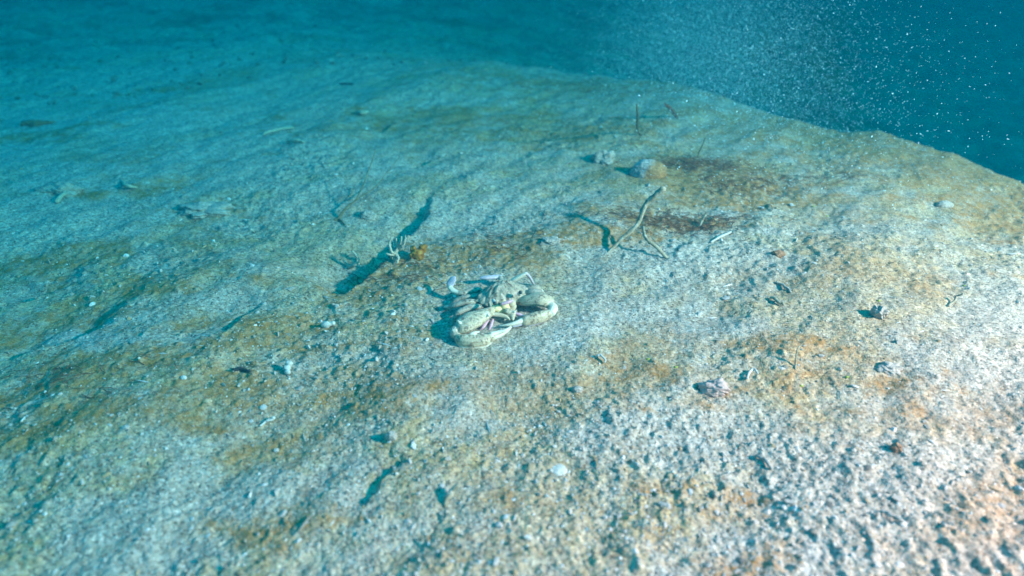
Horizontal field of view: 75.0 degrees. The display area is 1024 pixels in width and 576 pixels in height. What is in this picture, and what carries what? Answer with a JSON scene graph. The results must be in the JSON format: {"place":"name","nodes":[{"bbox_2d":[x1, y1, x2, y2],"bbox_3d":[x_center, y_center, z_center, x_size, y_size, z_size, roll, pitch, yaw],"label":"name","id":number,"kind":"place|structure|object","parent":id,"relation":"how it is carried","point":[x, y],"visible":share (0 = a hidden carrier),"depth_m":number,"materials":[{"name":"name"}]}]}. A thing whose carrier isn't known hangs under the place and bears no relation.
{"place":"outdoors","nodes":[
{"label":"outdoors","id":0,"kind":"place"},
{"bbox_2d":[0,0,1023,575],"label":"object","id":1,"kind":"structure","parent":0,"point":[976,32],"depth_m":0.69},
{"bbox_2d":[19,120,55,126],"bbox_3d":[-0.833,-0.287,1.171,0.061,0.017,0.027,0,32,0],"label":"brown lump","id":2,"kind":"object","parent":1,"relation":"on","point":[30,123],"visible":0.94,"depth_m":1.16,"materials":[{"name":"stone"}]},
{"bbox_2d":[33,181,83,196],"bbox_3d":[-0.601,-0.130,0.886,0.066,0.023,0.031,0,32,0],"label":"tan stone","id":3,"kind":"object","parent":1,"relation":"on","point":[60,187],"visible":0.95,"depth_m":0.88,"materials":[{"name":"beige stone"}]},
{"bbox_2d":[55,191,66,202],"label":"pale stick","id":4,"kind":"object","parent":1,"relation":"on","point":[60,197],"visible":1,"depth_m":0.86,"materials":[{"name":"beige wood"}]},
{"bbox_2d":[120,179,136,188],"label":"pale stick","id":5,"kind":"object","parent":1,"relation":"on","point":[124,183],"visible":1,"depth_m":0.89,"materials":[{"name":"beige wood"}]},
{"bbox_2d":[177,201,234,219],"bbox_3d":[-0.389,-0.099,0.849,0.074,0.024,0.050,0,32,0],"label":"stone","id":6,"kind":"object","parent":1,"relation":"on","point":[199,209],"visible":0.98,"depth_m":0.84,"materials":[{"name":"stone"}]},
{"bbox_2d":[232,367,250,371],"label":"dark stick","id":7,"kind":"object","parent":1,"relation":"on","point":[240,369],"visible":1,"depth_m":0.56,"materials":[{"name":"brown wood"}]},
{"bbox_2d":[259,416,274,426],"bbox_3d":[-0.189,0.103,0.515,0.011,0.004,0.009,0,32,0],"label":"pale stick","id":8,"kind":"object","parent":1,"relation":"on","point":[272,418],"visible":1,"depth_m":0.52,"materials":[{"name":"white"}]},
{"bbox_2d":[263,127,293,134],"bbox_3d":[-0.380,-0.258,1.086,0.053,0.006,0.006,-24,39,-33],"label":"pale stick","id":9,"kind":"object","parent":1,"relation":"on","point":[275,130],"visible":1,"depth_m":1.08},
{"bbox_2d":[283,360,292,374],"bbox_3d":[-0.189,0.067,0.563,0.007,0.008,0.012,0,32,0],"label":"knobbly shell bit","id":10,"kind":"object","parent":1,"relation":"on","point":[287,366],"visible":1,"depth_m":0.56,"materials":[{"name":"white"}]},
{"bbox_2d":[286,138,304,142],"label":"pale stick","id":11,"kind":"object","parent":1,"relation":"on","point":[294,140],"visible":1,"depth_m":1.02,"materials":[{"name":"beige wood"}]},
{"bbox_2d":[321,321,334,327],"bbox_3d":[-0.172,0.034,0.623,0.013,0.007,0.007,0,32,0],"label":"white shell bit","id":12,"kind":"object","parent":1,"relation":"on","point":[325,324],"visible":1,"depth_m":0.62,"materials":[{"name":"white"}]},
{"bbox_2d":[343,250,359,267],"bbox_3d":[-0.179,-0.030,0.742,0.022,0.026,0.007,14,35,22],"label":"curved stalk","id":13,"kind":"object","parent":1,"relation":"on","point":[353,265],"visible":1,"depth_m":0.74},
{"bbox_2d":[356,110,368,114],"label":"pale stick","id":14,"kind":"object","parent":1,"relation":"on","point":[362,112],"visible":1,"depth_m":1.16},
{"bbox_2d":[334,150,399,224],"bbox_3d":[-0.193,-0.138,0.859,0.040,0.066,0.146,9,33,15],"label":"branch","id":15,"kind":"object","parent":1,"relation":"on","point":[337,219],"visible":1,"depth_m":0.84,"materials":[{"name":"brown plant"}]},
{"bbox_2d":[359,209,377,220],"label":"shell capped stone","id":16,"kind":"object","parent":1,"relation":"on","point":[366,214],"visible":1,"depth_m":0.83,"materials":[{"name":"white stone"}]},
{"bbox_2d":[385,431,396,440],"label":"blue grey pebble","id":17,"kind":"object","parent":1,"relation":"on","point":[390,435],"visible":1,"depth_m":0.49,"materials":[{"name":"stone"}]},
{"bbox_2d":[386,235,406,263],"bbox_3d":[-0.124,-0.039,0.718,0.013,0.034,0.022,22,38,31],"label":"coralline tuft","id":18,"kind":"object","parent":1,"relation":"on","point":[394,254],"visible":1,"depth_m":0.72,"materials":[{"name":"white"}]},
{"bbox_2d":[409,244,427,260],"bbox_3d":[-0.102,-0.038,0.728,0.020,0.017,0.014,0,32,0],"label":"orange sponge","id":19,"kind":"object","parent":1,"relation":"on","point":[415,253],"visible":1,"depth_m":0.72},
{"bbox_2d":[2,77,900,414],"bbox_3d":[-0.093,-0.180,0.986,1.208,0.045,0.786,-15,35,-23],"label":"brown algae","id":20,"kind":"object","parent":1,"relation":"on","point":[696,163],"visible":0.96,"depth_m":0.81,"materials":[{"name":"brown plant"}]},
{"bbox_2d":[443,483,460,507],"bbox_3d":[-0.040,0.139,0.447,0.012,0.010,0.014,0,32,0],"label":"pale stick","id":21,"kind":"object","parent":1,"relation":"on","point":[452,490],"visible":1,"depth_m":0.45,"materials":[{"name":"beige wood"}]},
{"bbox_2d":[443,272,557,348],"bbox_3d":[-0.015,0.013,0.636,0.112,0.030,0.098,-13,34,-20],"label":"crab","id":22,"kind":"object","parent":1,"relation":"on","point":[501,297],"visible":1,"depth_m":0.63,"materials":[{"name":"grey"}]},
{"bbox_2d":[0,76,1023,575],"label":"loose grit","id":23,"kind":"object","parent":1,"relation":"on","point":[898,500],"visible":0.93,"depth_m":0.48,"materials":[{"name":"beige gravel"}]},
{"bbox_2d":[0,60,1023,575],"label":"loose sand grains","id":24,"kind":"object","parent":1,"relation":"on","point":[678,566],"visible":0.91,"depth_m":0.48},
{"bbox_2d":[0,0,1023,176],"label":"debris","id":25,"kind":"object","parent":1,"relation":"on","point":[74,87],"visible":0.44,"depth_m":1.83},
{"bbox_2d":[35,82,1022,575],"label":"shell hash","id":26,"kind":"object","parent":1,"relation":"on","point":[571,396],"visible":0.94,"depth_m":0.51,"materials":[{"name":"white"}]},
{"bbox_2d":[538,236,565,245],"bbox_3d":[0.044,-0.051,0.753,0.035,0.014,0.022,0,32,0],"label":"whitish clod","id":27,"kind":"object","parent":1,"relation":"on","point":[552,240],"visible":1,"depth_m":0.75,"materials":[{"name":"stone"}]},
{"bbox_2d":[552,464,566,475],"bbox_3d":[0.033,0.130,0.475,0.012,0.005,0.011,0,32,0],"label":"white round shell","id":28,"kind":"object","parent":1,"relation":"on","point":[559,469],"visible":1,"depth_m":0.47},
{"bbox_2d":[571,385,583,392],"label":"pebble","id":29,"kind":"object","parent":1,"relation":"on","point":[577,389],"visible":1,"depth_m":0.54,"materials":[{"name":"stone"}]},
{"bbox_2d":[596,354,605,362],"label":"pale stick","id":30,"kind":"object","parent":1,"relation":"on","point":[602,356],"visible":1,"depth_m":0.58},
{"bbox_2d":[590,150,614,164],"bbox_3d":[0.133,-0.185,0.972,0.037,0.034,0.034,0,32,0],"label":"crumbling stone","id":31,"kind":"object","parent":1,"relation":"on","point":[605,157],"visible":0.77,"depth_m":0.96,"materials":[{"name":"white stone"}]},
{"bbox_2d":[607,186,668,258],"bbox_3d":[0.136,-0.069,0.734,0.082,0.074,0.055,0,32,0],"label":"arched twig","id":32,"kind":"object","parent":1,"relation":"on","point":[652,198],"visible":1,"depth_m":0.74,"materials":[{"name":"beige wood"}]},
{"bbox_2d":[636,104,641,135],"bbox_3d":[0.181,-0.241,0.966,0.011,0.096,0.149,9,33,14],"label":"sea whip","id":33,"kind":"object","parent":1,"relation":"on","point":[637,121],"visible":0.96,"depth_m":0.98,"materials":[{"name":"grey plant"}]},
{"bbox_2d":[629,159,666,178],"bbox_3d":[0.187,-0.158,0.917,0.052,0.039,0.042,0,32,0],"label":"rounded stone","id":34,"kind":"object","parent":1,"relation":"on","point":[639,169],"visible":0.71,"depth_m":0.90,"materials":[{"name":"beige stone"}]},
{"bbox_2d":[699,214,706,225],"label":"pale stick","id":35,"kind":"object","parent":1,"relation":"on","point":[702,220],"visible":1,"depth_m":0.80,"materials":[{"name":"beige wood"}]},
{"bbox_2d":[698,378,730,397],"bbox_3d":[0.166,0.082,0.547,0.024,0.017,0.017,-8,33,-13],"label":"pink stone","id":36,"kind":"object","parent":1,"relation":"on","point":[717,387],"visible":1,"depth_m":0.54,"materials":[{"name":"stone"}]},
{"bbox_2d":[710,231,731,242],"bbox_3d":[0.242,-0.059,0.768,0.038,0.005,0.004,-23,39,-32],"label":"pale stick","id":37,"kind":"object","parent":1,"relation":"on","point":[720,236],"visible":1,"depth_m":0.77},
{"bbox_2d":[746,368,758,378],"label":"pale stick","id":38,"kind":"object","parent":1,"relation":"on","point":[750,371],"visible":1,"depth_m":0.56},
{"bbox_2d":[754,454,772,468],"bbox_3d":[0.183,0.126,0.485,0.009,0.005,0.016,0,32,0],"label":"dark stick","id":39,"kind":"object","parent":1,"relation":"on","point":[764,459],"visible":1,"depth_m":0.48,"materials":[{"name":"wood"}]},
{"bbox_2d":[770,296,784,305],"bbox_3d":[0.260,0.012,0.654,0.010,0.005,0.016,0,32,0],"label":"yellow twig","id":40,"kind":"object","parent":1,"relation":"on","point":[777,301],"visible":1,"depth_m":0.65,"materials":[{"name":"beige wood"}]},
{"bbox_2d":[771,250,785,257],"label":"rusty pebble","id":41,"kind":"object","parent":1,"relation":"on","point":[779,253],"visible":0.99,"depth_m":0.73,"materials":[{"name":"stone"}]},
{"bbox_2d":[776,281,790,292],"bbox_3d":[0.276,-0.001,0.679,0.009,0.004,0.022,0,32,0],"label":"dark stick","id":42,"kind":"object","parent":1,"relation":"on","point":[784,286],"visible":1,"depth_m":0.68,"materials":[{"name":"wood"}]},
{"bbox_2d":[794,338,806,369],"bbox_3d":[0.245,0.056,0.570,0.005,0.019,0.025,19,37,27],"label":"thin stem","id":43,"kind":"object","parent":1,"relation":"on","point":[795,365],"visible":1,"depth_m":0.57,"materials":[{"name":"beige plant"}]},
{"bbox_2d":[870,305,889,319],"bbox_3d":[0.343,0.024,0.624,0.016,0.019,0.013,-8,33,-13],"label":"crusty clod","id":44,"kind":"object","parent":1,"relation":"on","point":[880,312],"visible":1,"depth_m":0.62,"materials":[{"name":"stone"}]},
{"bbox_2d":[875,361,903,375],"bbox_3d":[0.320,0.069,0.566,0.025,0.012,0.017,0,32,0],"label":"tan clod","id":45,"kind":"object","parent":1,"relation":"on","point":[889,368],"visible":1,"depth_m":0.56,"materials":[{"name":"stone"}]},
{"bbox_2d":[880,509,903,522],"bbox_3d":[0.249,0.149,0.437,0.011,0.005,0.011,0,32,0],"label":"pale stick","id":46,"kind":"object","parent":1,"relation":"on","point":[891,515],"visible":1,"depth_m":0.44,"materials":[{"name":"wood"}]},
{"bbox_2d":[889,442,901,452],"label":"red brown stone","id":47,"kind":"object","parent":1,"relation":"on","point":[896,447],"visible":1,"depth_m":0.49,"materials":[{"name":"brown stone"}]},
{"bbox_2d":[936,200,953,207],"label":"cream pebble","id":48,"kind":"object","parent":1,"relation":"on","point":[945,204],"visible":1,"depth_m":0.84,"materials":[{"name":"stone"}]},
{"bbox_2d":[947,293,962,306],"bbox_3d":[0.429,0.011,0.647,0.020,0.010,0.006,-18,36,-27],"label":"pale stick","id":49,"kind":"object","parent":1,"relation":"on","point":[952,302],"visible":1,"depth_m":0.65,"materials":[{"name":"beige wood"}]},
{"bbox_2d":[312,0,1020,311],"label":"drifting sand","id":50,"kind":"structure","parent":0,"point":[696,27],"depth_m":1.15,"materials":[{"name":"white sand"}]},
{"bbox_2d":[664,103,677,118],"bbox_3d":[0.260,-0.290,1.095,0.008,0.046,0.078,17,36,25],"label":"red weed","id":51,"kind":"object","parent":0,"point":[672,111],"visible":1,"depth_m":1.09,"materials":[{"name":"plant"}]}
]}

